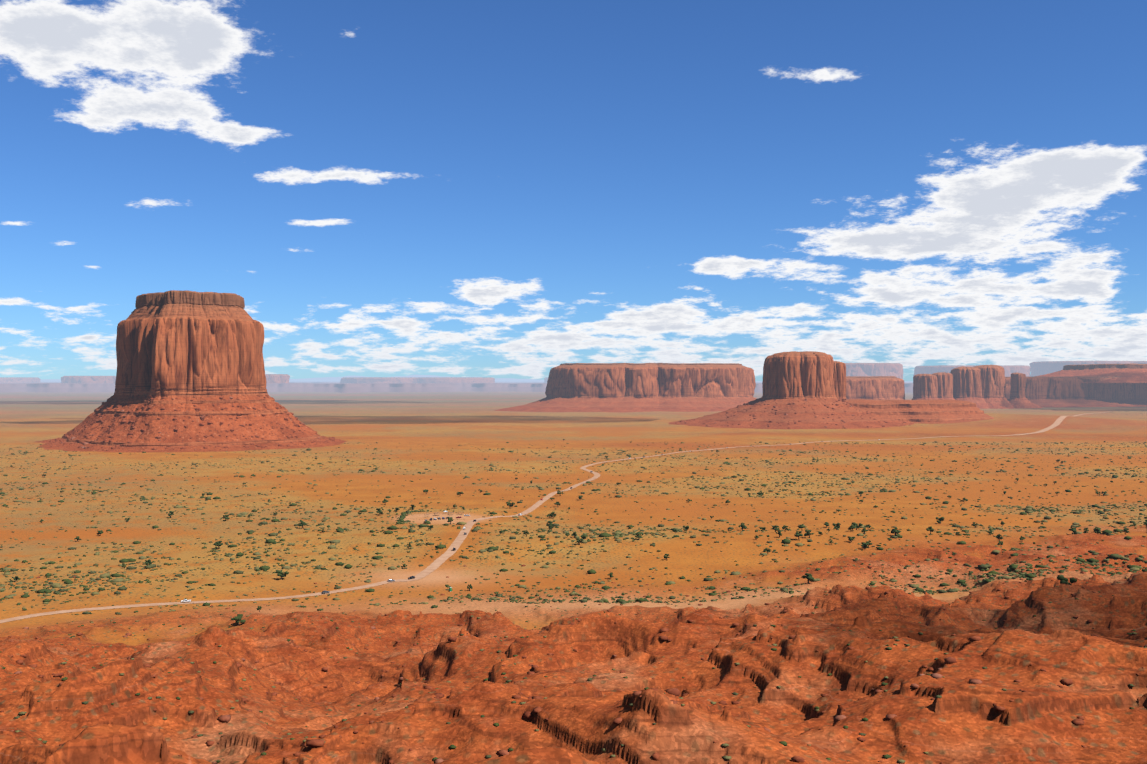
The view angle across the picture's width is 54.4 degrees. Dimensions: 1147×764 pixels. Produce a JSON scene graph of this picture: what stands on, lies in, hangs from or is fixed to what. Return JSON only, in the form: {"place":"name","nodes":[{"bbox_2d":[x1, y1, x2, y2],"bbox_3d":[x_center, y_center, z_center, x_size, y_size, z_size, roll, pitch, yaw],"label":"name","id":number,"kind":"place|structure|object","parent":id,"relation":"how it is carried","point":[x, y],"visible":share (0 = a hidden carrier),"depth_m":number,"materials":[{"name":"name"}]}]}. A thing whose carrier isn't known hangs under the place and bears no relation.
{"place":"outdoors","nodes":[
{"label":"outdoors","id":0,"kind":"place"},
{"bbox_2d":[0,377,39,382],"bbox_3d":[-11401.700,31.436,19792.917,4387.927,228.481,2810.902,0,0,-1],"label":"mesa","id":1,"kind":"structure","parent":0,"point":[19,379],"depth_m":19449.16,"materials":[{"name":"red stone"}]},
{"bbox_2d":[61,376,115,382],"bbox_3d":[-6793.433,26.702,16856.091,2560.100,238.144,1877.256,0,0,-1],"label":"mesa","id":2,"kind":"structure","parent":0,"point":[88,379],"depth_m":16338.17,"materials":[{"name":"red stone"}]},
{"bbox_2d":[265,374,289,382],"bbox_3d":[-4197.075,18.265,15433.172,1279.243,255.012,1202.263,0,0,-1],"label":"mesa","id":3,"kind":"structure","parent":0,"point":[277,378],"depth_m":15249.66,"materials":[{"name":"red stone"}]},
{"bbox_2d":[40,375,543,380],"bbox_3d":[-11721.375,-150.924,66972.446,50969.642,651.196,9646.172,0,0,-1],"label":"mountains","id":4,"kind":"structure","parent":0,"point":[339,379],"depth_m":70560.86,"materials":[{"name":"blue"}]},
{"bbox_2d":[340,377,494,382],"bbox_3d":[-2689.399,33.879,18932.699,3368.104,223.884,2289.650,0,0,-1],"label":"mesa","id":5,"kind":"structure","parent":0,"point":[417,380],"depth_m":18225.93,"materials":[{"name":"red stone"}]},
{"bbox_2d":[0,383,912,392],"bbox_3d":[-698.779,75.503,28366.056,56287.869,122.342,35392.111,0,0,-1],"label":"plateau rim","id":6,"kind":"object","parent":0,"point":[288,387],"visible":0.33,"depth_m":14327.08,"materials":[{"name":"stone"}]},
{"bbox_2d":[40,381,912,381],"bbox_3d":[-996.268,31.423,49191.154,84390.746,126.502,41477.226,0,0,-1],"label":"plateau rim","id":7,"kind":"object","parent":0,"point":[339,381],"visible":0.06,"depth_m":37325.71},
{"bbox_2d":[40,382,912,382],"bbox_3d":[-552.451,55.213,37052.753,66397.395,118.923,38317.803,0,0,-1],"label":"plateau rim","id":8,"kind":"object","parent":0,"point":[339,382],"visible":0.04,"depth_m":23601.44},
{"bbox_2d":[0,412,1106,622],"bbox_3d":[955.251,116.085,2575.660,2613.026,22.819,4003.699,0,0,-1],"label":"dirt road","id":9,"kind":"structure","parent":0,"point":[446,555],"depth_m":756.23,"materials":[{"name":"beige soil"}]},
{"bbox_2d":[0,391,1146,763],"bbox_3d":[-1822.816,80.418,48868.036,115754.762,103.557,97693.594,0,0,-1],"label":"ground","id":10,"kind":"structure","parent":0,"point":[962,721],"depth_m":607.80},
{"bbox_2d":[35,290,346,451],"bbox_3d":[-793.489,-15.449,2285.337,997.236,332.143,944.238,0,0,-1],"label":"butte","id":11,"kind":"object","parent":10,"relation":"on","point":[183,347],"visible":0.79,"depth_m":2156.28,"materials":[{"name":"red stone"}]},
{"bbox_2d":[49,394,334,450],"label":"boulders","id":12,"kind":"object","parent":11,"relation":"on","point":[197,409],"visible":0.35,"depth_m":2124.56,"materials":[{"name":"brown stone"}]},
{"bbox_2d":[395,513,458,519],"bbox_3d":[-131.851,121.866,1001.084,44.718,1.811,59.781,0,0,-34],"label":"buildings","id":13,"kind":"structure","parent":10,"relation":"on","point":[429,513],"depth_m":1004.96,"materials":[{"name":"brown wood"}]},
{"bbox_2d":[15,627,1006,763],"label":"scrub bushes","id":14,"kind":"object","parent":10,"relation":"on","point":[901,761],"visible":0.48,"depth_m":244.51,"materials":[{"name":"green plant"}]},
{"bbox_2d":[10,439,1112,501],"bbox_3d":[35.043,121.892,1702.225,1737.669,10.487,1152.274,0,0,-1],"label":"trees","id":15,"kind":"object","parent":10,"relation":"on","point":[717,451],"visible":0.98,"depth_m":1211.06,"materials":[{"name":"green plant"}]},
{"bbox_2d":[39,499,1099,582],"bbox_3d":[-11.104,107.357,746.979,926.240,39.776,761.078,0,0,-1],"label":"juniper trees","id":16,"kind":"object","parent":10,"relation":"on","point":[808,576],"visible":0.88,"depth_m":848.49,"materials":[{"name":"green plant"}]},
{"bbox_2d":[0,441,1146,706],"bbox_3d":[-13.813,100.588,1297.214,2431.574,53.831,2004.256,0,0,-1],"label":"scrub bushes","id":17,"kind":"object","parent":10,"relation":"on","point":[592,571],"visible":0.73,"depth_m":839.57,"materials":[{"name":"green plant"}]},
{"bbox_2d":[0,549,1146,763],"bbox_3d":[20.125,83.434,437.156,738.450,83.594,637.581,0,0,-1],"label":"boulders","id":18,"kind":"object","parent":10,"relation":"on","point":[672,691],"visible":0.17,"depth_m":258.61,"materials":[{"name":"brown stone"}]},
{"bbox_2d":[12,505,1146,581],"bbox_3d":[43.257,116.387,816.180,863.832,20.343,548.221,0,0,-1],"label":"juniper trees","id":19,"kind":"object","parent":10,"relation":"on","point":[775,528],"visible":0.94,"depth_m":858.98,"materials":[{"name":"green plant"}]},
{"bbox_2d":[14,625,1146,762],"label":"scrub bushes","id":20,"kind":"object","parent":10,"relation":"on","point":[784,743],"visible":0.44,"depth_m":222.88,"materials":[{"name":"green plant"}]},
{"bbox_2d":[42,445,1123,501],"bbox_3d":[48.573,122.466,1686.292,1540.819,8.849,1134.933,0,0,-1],"label":"juniper trees","id":21,"kind":"object","parent":10,"relation":"on","point":[861,492],"visible":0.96,"depth_m":1238.68,"materials":[{"name":"green plant"}]},
{"bbox_2d":[60,447,1112,499],"bbox_3d":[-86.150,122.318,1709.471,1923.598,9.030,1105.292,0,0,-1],"label":"trees","id":22,"kind":"object","parent":10,"relation":"on","point":[581,496],"visible":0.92,"depth_m":1241.01,"materials":[{"name":"green plant"}]},
{"bbox_2d":[74,502,1146,624],"bbox_3d":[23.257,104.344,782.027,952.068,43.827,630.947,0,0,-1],"label":"juniper trees","id":23,"kind":"object","parent":10,"relation":"on","point":[1062,579],"visible":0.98,"depth_m":839.37,"materials":[{"name":"green plant"}]},
{"bbox_2d":[495,363,756,411],"bbox_3d":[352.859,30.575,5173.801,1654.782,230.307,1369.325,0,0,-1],"label":"mesa","id":24,"kind":"structure","parent":10,"relation":"on","point":[638,387],"depth_m":4842.02,"materials":[{"name":"red stone"}]},
{"bbox_2d":[145,507,1135,611],"bbox_3d":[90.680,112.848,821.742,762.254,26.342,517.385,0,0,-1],"label":"juniper trees","id":25,"kind":"object","parent":10,"relation":"on","point":[553,514],"visible":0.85,"depth_m":829.24,"materials":[{"name":"green plant"}]},
{"bbox_2d":[669,351,914,428],"bbox_3d":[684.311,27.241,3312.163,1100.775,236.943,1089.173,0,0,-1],"label":"butte","id":26,"kind":"object","parent":10,"relation":"on","point":[795,377],"visible":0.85,"depth_m":3201.39,"materials":[{"name":"red stone"}]},
{"bbox_2d":[678,398,905,428],"bbox_3d":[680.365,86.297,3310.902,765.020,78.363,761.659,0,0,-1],"label":"boulders","id":27,"kind":"object","parent":26,"relation":"on","point":[795,422],"visible":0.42,"depth_m":3153.41,"materials":[{"name":"brown stone"}]},
{"bbox_2d":[833,361,846,399],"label":"butte","id":28,"kind":"object","parent":26,"relation":"attached to","point":[839,375],"visible":0.35,"depth_m":3302.97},
{"bbox_2d":[846,376,904,399],"bbox_3d":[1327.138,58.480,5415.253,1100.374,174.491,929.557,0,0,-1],"label":"mesa","id":29,"kind":"structure","parent":10,"relation":"on","point":[877,387],"depth_m":5230.10,"materials":[{"name":"red stone"}]},
{"bbox_2d":[932,372,954,399],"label":"tower","id":30,"kind":"structure","parent":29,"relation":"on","point":[945,385],"depth_m":5304.60,"materials":[{"name":"red stone"}]},
{"bbox_2d":[843,399,993,423],"bbox_3d":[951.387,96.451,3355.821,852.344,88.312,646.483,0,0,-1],"label":"step bench","id":31,"kind":"object","parent":10,"relation":"on","point":[933,411],"visible":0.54,"depth_m":3230.12,"materials":[{"name":"red stone"}]},
{"bbox_2d":[950,366,989,408],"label":"butte","id":32,"kind":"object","parent":10,"relation":"on","point":[966,383],"depth_m":5327.42,"materials":[{"name":"red stone"}]},
{"bbox_2d":[1008,372,1041,407],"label":"tower","id":33,"kind":"structure","parent":10,"relation":"on","point":[1017,399],"depth_m":5340.86,"materials":[{"name":"red stone"}]},
{"bbox_2d":[1005,376,1146,407],"bbox_3d":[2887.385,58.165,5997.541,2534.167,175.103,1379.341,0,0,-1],"label":"mesa","id":34,"kind":"structure","parent":10,"relation":"on","point":[1053,391],"depth_m":5637.23,"materials":[{"name":"red stone"}]},
{"bbox_2d":[974,365,1013,408],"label":"butte","id":35,"kind":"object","parent":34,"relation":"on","point":[993,384],"depth_m":5342.25,"materials":[{"name":"red stone"}]},
{"bbox_2d":[1034,363,1146,382],"bbox_3d":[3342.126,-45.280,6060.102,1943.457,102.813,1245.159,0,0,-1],"label":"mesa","id":36,"kind":"structure","parent":34,"relation":"on","point":[1132,373],"depth_m":5775.81,"materials":[{"name":"red stone"}]},
{"bbox_2d":[0,0,1146,380],"label":"sky","id":37,"kind":"structure","parent":0,"point":[516,189],"materials":[{"name":"blue"}]},
{"bbox_2d":[845,363,904,382],"bbox_3d":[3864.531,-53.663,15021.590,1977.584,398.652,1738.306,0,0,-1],"label":"mesa","id":38,"kind":"structure","parent":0,"point":[875,369],"depth_m":14607.95,"materials":[{"name":"red stone"}]},
{"bbox_2d":[911,374,938,399],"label":"butte","id":39,"kind":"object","parent":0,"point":[925,386],"depth_m":5286.94,"materials":[{"name":"red stone"}]},
{"bbox_2d":[913,365,1030,376],"bbox_3d":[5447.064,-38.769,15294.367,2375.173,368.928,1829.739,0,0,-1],"label":"mesa","id":40,"kind":"structure","parent":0,"point":[1023,369],"depth_m":14858.03,"materials":[{"name":"red stone"}]},
{"bbox_2d":[1029,361,1146,376],"bbox_3d":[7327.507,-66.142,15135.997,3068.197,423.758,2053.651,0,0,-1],"label":"mesa","id":41,"kind":"structure","parent":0,"point":[1042,368],"depth_m":14731.52,"materials":[{"name":"red stone"}]}
]}

